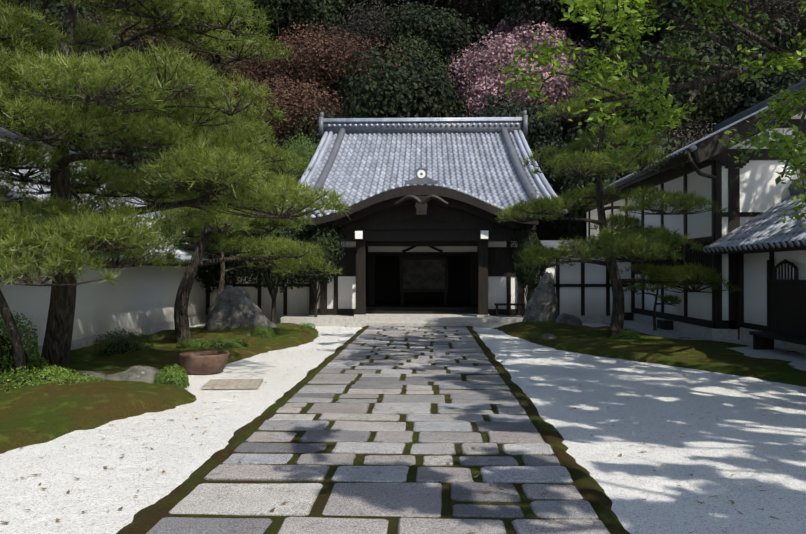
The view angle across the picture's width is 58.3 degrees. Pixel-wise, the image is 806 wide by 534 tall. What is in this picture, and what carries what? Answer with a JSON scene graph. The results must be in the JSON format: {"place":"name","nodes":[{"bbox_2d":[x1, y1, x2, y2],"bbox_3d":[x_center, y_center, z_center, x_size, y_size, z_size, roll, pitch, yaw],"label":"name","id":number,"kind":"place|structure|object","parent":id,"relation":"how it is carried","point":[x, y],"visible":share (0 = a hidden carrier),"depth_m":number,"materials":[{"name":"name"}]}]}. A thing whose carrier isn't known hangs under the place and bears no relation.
{"place":"outdoors","nodes":[
{"label":"outdoors","id":0,"kind":"place"},
{"bbox_2d":[0,262,207,357],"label":"wall","id":1,"kind":"structure","parent":0,"point":[138,301],"depth_m":17.36,"materials":[{"name":"white paint"}]},
{"bbox_2d":[0,127,215,266],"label":"roof","id":2,"kind":"structure","parent":1,"relation":"on","point":[185,255],"depth_m":19.74,"materials":[{"name":"grey tile"}]},
{"bbox_2d":[0,322,805,533],"bbox_3d":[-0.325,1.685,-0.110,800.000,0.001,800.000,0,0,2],"label":"ground","id":3,"kind":"structure","parent":0,"point":[628,478],"depth_m":7.08,"materials":[{"name":"white gravel"}]},
{"bbox_2d":[0,311,51,381],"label":"shrub","id":4,"kind":"object","parent":3,"relation":"on","point":[7,363],"visible":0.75,"depth_m":10.81,"materials":[{"name":"green plant"}]},
{"bbox_2d":[0,363,104,391],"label":"plants","id":5,"kind":"object","parent":3,"relation":"on","point":[29,377],"visible":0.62,"depth_m":9.45,"materials":[{"name":"green plant"}]},
{"bbox_2d":[75,371,105,377],"bbox_3d":[-4.677,1.683,10.760,0.805,0.265,0.654,0,0,2],"label":"rock","id":6,"kind":"object","parent":3,"relation":"on","point":[97,374],"visible":0.17,"depth_m":10.71,"materials":[{"name":"grey stone"}]},
{"bbox_2d":[0,85,191,379],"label":"pine","id":7,"kind":"object","parent":3,"relation":"on","point":[30,156],"visible":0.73,"depth_m":10.33,"materials":[{"name":"green plant"}]},
{"bbox_2d":[92,328,154,356],"bbox_3d":[-5.286,1.451,13.525,1.126,0.648,1.097,0,0,2],"label":"shrub","id":8,"kind":"object","parent":3,"relation":"on","point":[125,343],"visible":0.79,"depth_m":13.38,"materials":[{"name":"green plant"}]},
{"bbox_2d":[102,366,163,383],"bbox_3d":[-3.902,1.634,10.466,1.044,0.408,0.842,0,0,-15],"label":"rock","id":9,"kind":"object","parent":3,"relation":"on","point":[141,373],"visible":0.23,"depth_m":10.30,"materials":[{"name":"grey stone"}]},
{"bbox_2d":[0,323,318,453],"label":"moss","id":10,"kind":"object","parent":3,"relation":"on","point":[38,414],"visible":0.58,"depth_m":9.01,"materials":[{"name":"green plant"}]},
{"bbox_2d":[298,322,315,331],"bbox_3d":[-2.636,1.650,19.751,0.537,0.298,0.564,0,0,2],"label":"shrub","id":11,"kind":"object","parent":10,"relation":"on","point":[306,326],"visible":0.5,"depth_m":19.72,"materials":[{"name":"green plant"}]},
{"bbox_2d":[153,364,190,388],"bbox_3d":[-3.293,1.556,10.256,0.530,0.355,0.537,0,0,2],"label":"round shrub","id":12,"kind":"object","parent":3,"relation":"on","point":[177,376],"visible":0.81,"depth_m":10.16,"materials":[{"name":"green plant"}]},
{"bbox_2d":[0,0,352,364],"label":"pine","id":13,"kind":"object","parent":3,"relation":"on","point":[207,169],"visible":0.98,"depth_m":10.55,"materials":[{"name":"green plant"}]},
{"bbox_2d":[179,350,228,374],"bbox_3d":[-3.325,1.607,12.102,0.820,0.335,0.820,0,0,2],"label":"planter pot","id":14,"kind":"object","parent":3,"relation":"on","point":[209,362],"visible":1,"depth_m":11.82,"materials":[{"name":"ceramic"}]},
{"bbox_2d":[175,337,248,348],"bbox_3d":[-4.133,1.652,15.606,1.706,0.279,1.145,0,0,2],"label":"grass shrub","id":15,"kind":"object","parent":3,"relation":"on","point":[215,342],"visible":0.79,"depth_m":15.47,"materials":[{"name":"green plant"}]},
{"bbox_2d":[161,192,282,303],"bbox_3d":[-5.457,-0.507,20.773,3.927,4.966,3.591,0,0,2],"label":"pine","id":16,"kind":"object","parent":3,"relation":"on","point":[186,211],"visible":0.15,"depth_m":21.20,"materials":[{"name":"green plant"}]},
{"bbox_2d":[107,97,342,344],"bbox_3d":[-4.258,-1.023,16.997,5.176,5.938,4.302,0,-1,36],"label":"pine","id":17,"kind":"object","parent":3,"relation":"on","point":[209,232],"visible":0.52,"depth_m":16.50,"materials":[{"name":"green plant"}]},
{"bbox_2d":[193,217,258,292],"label":"tree","id":18,"kind":"object","parent":3,"relation":"on","point":[210,274],"visible":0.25,"depth_m":22.82,"materials":[{"name":"green plant"}]},
{"bbox_2d":[175,166,285,228],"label":"tree","id":19,"kind":"object","parent":3,"relation":"on","point":[206,206],"depth_m":27.57,"materials":[{"name":"green plant"}]},
{"bbox_2d":[202,379,262,388],"bbox_3d":[-2.512,1.738,10.722,0.792,0.045,0.740,0,0,-5],"label":"flat stone slab","id":20,"kind":"object","parent":3,"relation":"on","point":[233,384],"visible":1,"depth_m":10.59,"materials":[{"name":"beige stone"}]},
{"bbox_2d":[203,285,276,330],"bbox_3d":[-4.319,1.293,19.349,2.227,1.644,1.543,0,0,2],"label":"boulder","id":21,"kind":"object","parent":3,"relation":"on","point":[234,307],"visible":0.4,"depth_m":18.91,"materials":[{"name":"grey stone"}]},
{"bbox_2d":[116,325,368,533],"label":"path border","id":22,"kind":"object","parent":3,"relation":"on","point":[145,519],"visible":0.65,"depth_m":6.27,"materials":[{"name":"green plant"}]},
{"bbox_2d":[250,325,277,339],"bbox_3d":[-3.308,1.563,17.006,0.725,0.447,0.642,0,0,2],"label":"shrub","id":23,"kind":"object","parent":3,"relation":"on","point":[265,333],"visible":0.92,"depth_m":16.91,"materials":[{"name":"green plant"}]},
{"bbox_2d":[225,200,310,323],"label":"tree","id":24,"kind":"object","parent":3,"relation":"on","point":[282,278],"visible":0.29,"depth_m":22.30,"materials":[{"name":"green plant"}]},
{"bbox_2d":[250,168,304,230],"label":"tree","id":25,"kind":"object","parent":3,"relation":"on","point":[279,204],"depth_m":26.86,"materials":[{"name":"green plant"}]},
{"bbox_2d":[274,133,320,186],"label":"tree","id":26,"kind":"object","parent":3,"relation":"on","point":[297,147],"visible":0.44,"depth_m":27.06,"materials":[{"name":"green plant"}]},
{"bbox_2d":[287,222,346,316],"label":"tree","id":27,"kind":"object","parent":3,"relation":"on","point":[329,248],"visible":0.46,"depth_m":22.51,"materials":[{"name":"green plant"}]},
{"bbox_2d":[144,325,612,533],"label":"stone path","id":28,"kind":"structure","parent":3,"relation":"on","point":[320,503],"depth_m":6.10,"materials":[{"name":"grey stone"}]},
{"bbox_2d":[0,326,798,533],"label":"debris","id":29,"kind":"object","parent":3,"relation":"on","point":[273,509],"visible":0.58,"depth_m":6.60,"materials":[{"name":"brown plant"}]},
{"bbox_2d":[281,185,538,327],"bbox_3d":[0.767,-1.434,27.998,8.800,6.650,12.190,0,0,2],"label":"entrance porch","id":30,"kind":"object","parent":3,"relation":"on","point":[422,255],"depth_m":23.67,"materials":[{"name":"brown wood"}]},
{"bbox_2d":[283,110,566,218],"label":"gate roof","id":31,"kind":"structure","parent":30,"relation":"on","point":[357,160],"depth_m":26.47,"materials":[{"name":"grey tile"}]},
{"bbox_2d":[404,164,437,184],"bbox_3d":[0.563,-2.842,22.116,1.040,0.620,0.200,0,0,2],"label":"roof ornament","id":32,"kind":"object","parent":31,"relation":"on","point":[421,177],"visible":1,"depth_m":22.03,"materials":[{"name":"grey ceramic"}]},
{"bbox_2d":[206,240,634,322],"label":"link walls","id":33,"kind":"structure","parent":3,"relation":"on","point":[583,291],"depth_m":24.00,"materials":[{"name":"white paint"}]},
{"bbox_2d":[511,223,546,301],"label":"tree","id":34,"kind":"object","parent":3,"relation":"on","point":[525,276],"visible":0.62,"depth_m":22.32,"materials":[{"name":"green plant"}]},
{"bbox_2d":[522,272,557,321],"bbox_3d":[3.930,1.166,20.972,1.073,2.073,0.977,0,0,2],"label":"tall rock","id":35,"kind":"object","parent":3,"relation":"on","point":[542,305],"visible":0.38,"depth_m":20.65,"materials":[{"name":"grey stone"}]},
{"bbox_2d":[537,334,556,338],"bbox_3d":[3.604,1.761,18.067,0.557,0.190,0.466,0,0,2],"label":"rock","id":36,"kind":"object","parent":3,"relation":"on","point":[547,336],"visible":0.5,"depth_m":17.93,"materials":[{"name":"grey stone"}]},
{"bbox_2d":[466,326,630,533],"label":"path border","id":37,"kind":"object","parent":3,"relation":"on","point":[599,500],"visible":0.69,"depth_m":6.42,"materials":[{"name":"green plant"}]},
{"bbox_2d":[555,313,581,326],"bbox_3d":[4.579,1.629,20.380,0.909,0.664,0.828,0,0,2],"label":"rock","id":38,"kind":"object","parent":3,"relation":"on","point":[569,319],"visible":0.23,"depth_m":20.22,"materials":[{"name":"grey stone"}]},
{"bbox_2d":[493,74,740,336],"bbox_3d":[5.201,-1.442,17.967,5.815,6.720,5.282,0,0,2],"label":"pine","id":39,"kind":"object","parent":3,"relation":"on","point":[635,239],"visible":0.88,"depth_m":17.40,"materials":[{"name":"green plant"}]},
{"bbox_2d":[554,131,693,239],"bbox_3d":[10.264,-0.521,33.743,6.894,11.325,4.913,0,0,25],"label":"tree","id":40,"kind":"object","parent":3,"relation":"on","point":[578,227],"visible":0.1,"depth_m":32.97,"materials":[{"name":"green plant"}]},
{"bbox_2d":[610,328,642,338],"bbox_3d":[5.173,1.604,16.738,0.866,0.393,0.758,0,0,2],"label":"shrub","id":41,"kind":"object","parent":3,"relation":"on","point":[624,335],"visible":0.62,"depth_m":16.62,"materials":[{"name":"green plant"}]},
{"bbox_2d":[492,321,805,386],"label":"moss","id":42,"kind":"object","parent":3,"relation":"on","point":[713,356],"visible":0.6,"depth_m":14.58,"materials":[{"name":"green plant"}]},
{"bbox_2d":[496,0,805,226],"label":"tree","id":43,"kind":"object","parent":3,"relation":"on","point":[787,59],"visible":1,"depth_m":11.03,"materials":[{"name":"green plant"}]},
{"bbox_2d":[621,263,681,330],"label":"pine","id":44,"kind":"object","parent":3,"relation":"on","point":[666,298],"visible":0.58,"depth_m":19.75,"materials":[{"name":"green plant"}]},
{"bbox_2d":[585,112,805,338],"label":"building","id":45,"kind":"structure","parent":3,"relation":"on","point":[748,190],"depth_m":17.55,"materials":[{"name":"white paint"}]},
{"bbox_2d":[568,79,805,211],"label":"roof","id":46,"kind":"structure","parent":45,"relation":"on","point":[704,148],"depth_m":16.60,"materials":[{"name":"grey tile"}]},
{"bbox_2d":[703,179,805,254],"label":"tiled roof","id":47,"kind":"structure","parent":45,"relation":"attached to","point":[768,230],"depth_m":15.38,"materials":[{"name":"grey tile"}]},
{"bbox_2d":[681,249,805,370],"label":"building","id":48,"kind":"structure","parent":3,"relation":"on","point":[771,309],"depth_m":14.94,"materials":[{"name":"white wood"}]},
{"bbox_2d":[175,1,778,239],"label":"hill","id":49,"kind":"structure","parent":0,"point":[546,231],"depth_m":50.80,"materials":[{"name":"plant"}]},
{"bbox_2d":[0,0,59,25],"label":"hill tree","id":50,"kind":"object","parent":49,"relation":"on","point":[34,3],"visible":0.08,"depth_m":51.41,"materials":[{"name":"green plant"}]},
{"bbox_2d":[1,91,95,165],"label":"hill tree","id":51,"kind":"object","parent":49,"relation":"on","point":[24,133],"depth_m":39.68,"materials":[{"name":"green plant"}]},
{"bbox_2d":[10,0,143,57],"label":"hill tree","id":52,"kind":"object","parent":49,"relation":"on","point":[52,9],"visible":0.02,"depth_m":47.32,"materials":[{"name":"green plant"}]},
{"bbox_2d":[1,57,158,149],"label":"hill tree","id":53,"kind":"object","parent":49,"relation":"on","point":[47,125],"depth_m":39.52,"materials":[{"name":"green plant"}]},
{"bbox_2d":[50,0,138,31],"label":"hill tree","id":54,"kind":"object","parent":49,"relation":"on","point":[94,10],"depth_m":52.60,"materials":[{"name":"green plant"}]},
{"bbox_2d":[24,5,171,99],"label":"hill tree","id":55,"kind":"object","parent":49,"relation":"on","point":[115,35],"visible":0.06,"depth_m":45.30,"materials":[{"name":"green plant"}]},
{"bbox_2d":[70,122,166,199],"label":"hill tree","id":56,"kind":"object","parent":49,"relation":"on","point":[130,165],"visible":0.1,"depth_m":36.05,"materials":[{"name":"green plant"}]},
{"bbox_2d":[73,10,215,73],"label":"hill tree","id":57,"kind":"object","parent":49,"relation":"on","point":[148,38],"visible":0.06,"depth_m":48.71,"materials":[{"name":"green plant"}]},
{"bbox_2d":[154,71,223,125],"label":"hill tree","id":58,"kind":"object","parent":49,"relation":"on","point":[180,99],"visible":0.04,"depth_m":45.37,"materials":[{"name":"green plant"}]},
{"bbox_2d":[143,0,259,120],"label":"hill tree","id":59,"kind":"object","parent":49,"relation":"on","point":[216,57],"visible":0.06,"depth_m":54.08,"materials":[{"name":"green plant"}]},
{"bbox_2d":[139,115,278,217],"bbox_3d":[-9.556,-1.946,35.339,6.445,11.243,7.241,0,-1,-39],"label":"hill tree","id":60,"kind":"object","parent":49,"relation":"on","point":[185,162],"visible":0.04,"depth_m":34.64,"materials":[{"name":"green plant"}]},
{"bbox_2d":[218,56,257,88],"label":"hill tree","id":61,"kind":"object","parent":49,"relation":"on","point":[225,67],"visible":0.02,"depth_m":59.44,"materials":[{"name":"red plant"}]},
{"bbox_2d":[192,66,302,147],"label":"hill tree","id":62,"kind":"object","parent":49,"relation":"on","point":[262,83],"depth_m":42.60,"materials":[{"name":"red plant"}]},
{"bbox_2d":[211,41,308,99],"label":"hill tree","id":63,"kind":"object","parent":49,"relation":"on","point":[258,67],"visible":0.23,"depth_m":47.97,"materials":[{"name":"red plant"}]},
{"bbox_2d":[175,74,346,149],"bbox_3d":[-7.686,-6.014,41.623,9.376,10.514,9.818,0,0,28],"label":"hill tree","id":64,"kind":"object","parent":49,"relation":"on","point":[285,103],"visible":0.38,"depth_m":39.72,"materials":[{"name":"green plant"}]},
{"bbox_2d":[219,0,346,64],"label":"hill tree","id":65,"kind":"object","parent":49,"relation":"on","point":[284,14],"visible":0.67,"depth_m":52.38,"materials":[{"name":"green plant"}]},
{"bbox_2d":[258,108,344,165],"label":"hill tree","id":66,"kind":"object","parent":49,"relation":"on","point":[314,136],"visible":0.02,"depth_m":38.18,"materials":[{"name":"green plant"}]},
{"bbox_2d":[261,51,368,116],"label":"hill tree","id":67,"kind":"object","parent":49,"relation":"on","point":[333,86],"visible":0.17,"depth_m":46.12,"materials":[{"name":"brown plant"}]},
{"bbox_2d":[262,21,408,114],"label":"hill tree","id":68,"kind":"object","parent":49,"relation":"on","point":[321,57],"visible":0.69,"depth_m":44.62,"materials":[{"name":"brown plant"}]},
{"bbox_2d":[282,95,395,140],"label":"hill tree","id":69,"kind":"object","parent":49,"relation":"on","point":[327,116],"visible":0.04,"depth_m":41.42,"materials":[{"name":"green plant"}]},
{"bbox_2d":[319,0,402,66],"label":"hill tree","id":70,"kind":"object","parent":49,"relation":"on","point":[348,5],"visible":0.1,"depth_m":56.91,"materials":[{"name":"green plant"}]},
{"bbox_2d":[322,0,414,69],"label":"hill tree","id":71,"kind":"object","parent":49,"relation":"on","point":[368,23],"visible":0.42,"depth_m":51.30,"materials":[{"name":"green plant"}]},
{"bbox_2d":[345,56,459,117],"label":"hill tree","id":72,"kind":"object","parent":49,"relation":"on","point":[419,64],"visible":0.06,"depth_m":44.45,"materials":[{"name":"green plant"}]},
{"bbox_2d":[336,44,469,117],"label":"hill tree","id":73,"kind":"object","parent":49,"relation":"on","point":[411,96],"visible":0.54,"depth_m":39.95,"materials":[{"name":"green plant"}]},
{"bbox_2d":[360,34,456,87],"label":"hill tree","id":74,"kind":"object","parent":49,"relation":"on","point":[409,51],"visible":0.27,"depth_m":47.94,"materials":[{"name":"green plant"}]},
{"bbox_2d":[342,0,474,18],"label":"hill tree","id":75,"kind":"object","parent":49,"relation":"on","point":[413,1],"visible":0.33,"depth_m":58.27,"materials":[{"name":"green plant"}]},
{"bbox_2d":[366,1,492,74],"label":"hill tree","id":76,"kind":"object","parent":49,"relation":"on","point":[450,34],"visible":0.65,"depth_m":51.36,"materials":[{"name":"green plant"}]},
{"bbox_2d":[424,0,514,41],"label":"hill tree","id":77,"kind":"object","parent":49,"relation":"on","point":[488,12],"visible":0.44,"depth_m":57.84,"materials":[{"name":"green plant"}]},
{"bbox_2d":[464,1,495,51],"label":"hill tree","id":78,"kind":"object","parent":49,"relation":"on","point":[482,34],"depth_m":62.56,"materials":[{"name":"green plant"}]},
{"bbox_2d":[441,44,531,104],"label":"cherry","id":79,"kind":"object","parent":49,"relation":"on","point":[462,87],"visible":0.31,"depth_m":49.88,"materials":[{"name":"pink plant"}]},
{"bbox_2d":[461,74,531,116],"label":"cherry","id":80,"kind":"object","parent":49,"relation":"on","point":[472,104],"visible":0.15,"depth_m":48.17,"materials":[{"name":"pink plant"}]},
{"bbox_2d":[472,91,562,151],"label":"hill tree","id":81,"kind":"object","parent":49,"relation":"on","point":[538,131],"visible":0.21,"depth_m":40.09,"materials":[{"name":"green plant"}]},
{"bbox_2d":[461,31,580,130],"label":"cherry","id":82,"kind":"object","parent":49,"relation":"on","point":[549,86],"visible":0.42,"depth_m":47.77,"materials":[{"name":"pink plant"}]},
{"bbox_2d":[487,19,571,66],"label":"cherry","id":83,"kind":"object","parent":49,"relation":"on","point":[527,40],"visible":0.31,"depth_m":50.45,"materials":[{"name":"pink plant"}]},
{"bbox_2d":[490,0,573,44],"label":"tree","id":84,"kind":"object","parent":49,"relation":"on","point":[503,27],"visible":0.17,"depth_m":52.96,"materials":[{"name":"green plant"}]},
{"bbox_2d":[493,0,611,45],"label":"hill tree","id":85,"kind":"object","parent":49,"relation":"on","point":[553,12],"visible":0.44,"depth_m":51.12,"materials":[{"name":"green plant"}]},
{"bbox_2d":[524,68,587,132],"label":"tree","id":86,"kind":"object","parent":49,"relation":"on","point":[567,122],"visible":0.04,"depth_m":49.15,"materials":[{"name":"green plant"}]},
{"bbox_2d":[523,37,606,93],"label":"cherry","id":87,"kind":"object","parent":49,"relation":"on","point":[571,60],"visible":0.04,"depth_m":50.46,"materials":[{"name":"pink plant"}]},
{"bbox_2d":[529,118,632,238],"bbox_3d":[9.326,-2.891,39.360,6.720,9.928,7.550,0,0,18],"label":"hill tree","id":88,"kind":"object","parent":49,"relation":"on","point":[555,183],"visible":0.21,"depth_m":37.71,"materials":[{"name":"green plant"}]},
{"bbox_2d":[569,39,675,100],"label":"hill tree","id":89,"kind":"object","parent":49,"relation":"on","point":[650,44],"visible":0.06,"depth_m":45.41,"materials":[{"name":"green plant"}]},
{"bbox_2d":[584,0,745,59],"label":"hill tree","id":90,"kind":"object","parent":49,"relation":"on","point":[656,37],"visible":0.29,"depth_m":47.39,"materials":[{"name":"green plant"}]},
{"bbox_2d":[590,37,740,157],"bbox_3d":[14.654,-5.691,41.077,7.922,13.396,9.524,0,0,12],"label":"hill tree","id":91,"kind":"object","parent":49,"relation":"on","point":[704,103],"visible":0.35,"depth_m":37.87,"materials":[{"name":"green plant"}]},
{"bbox_2d":[636,118,715,162],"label":"hill tree","id":92,"kind":"object","parent":49,"relation":"on","point":[686,141],"visible":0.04,"depth_m":36.86,"materials":[{"name":"green plant"}]},
{"bbox_2d":[654,13,801,92],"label":"hill tree","id":93,"kind":"object","parent":49,"relation":"on","point":[727,33],"visible":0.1,"depth_m":41.98,"materials":[{"name":"green plant"}]},
{"bbox_2d":[656,34,805,138],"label":"hill tree","id":94,"kind":"object","parent":49,"relation":"on","point":[736,108],"visible":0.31,"depth_m":39.22,"materials":[{"name":"green plant"}]},
{"bbox_2d":[704,0,759,51],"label":"hill tree","id":95,"kind":"object","parent":49,"relation":"on","point":[744,8],"depth_m":48.62,"materials":[{"name":"green plant"}]},
{"bbox_2d":[703,0,805,70],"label":"hill tree","id":96,"kind":"object","parent":49,"relation":"on","point":[790,7],"visible":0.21,"depth_m":43.91,"materials":[{"name":"green plant"}]},
{"bbox_2d":[735,0,805,70],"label":"hill tree","id":97,"kind":"object","parent":49,"relation":"on","point":[774,12],"depth_m":47.93,"materials":[{"name":"green plant"}]},
{"bbox_2d":[741,58,805,107],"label":"hill tree","id":98,"kind":"object","parent":49,"relation":"on","point":[792,82],"visible":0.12,"depth_m":39.03,"materials":[{"name":"green plant"}]},
{"bbox_2d":[782,21,805,72],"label":"hill tree","id":99,"kind":"object","parent":49,"relation":"on","point":[801,38],"visible":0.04,"depth_m":44.34,"materials":[{"name":"green plant"}]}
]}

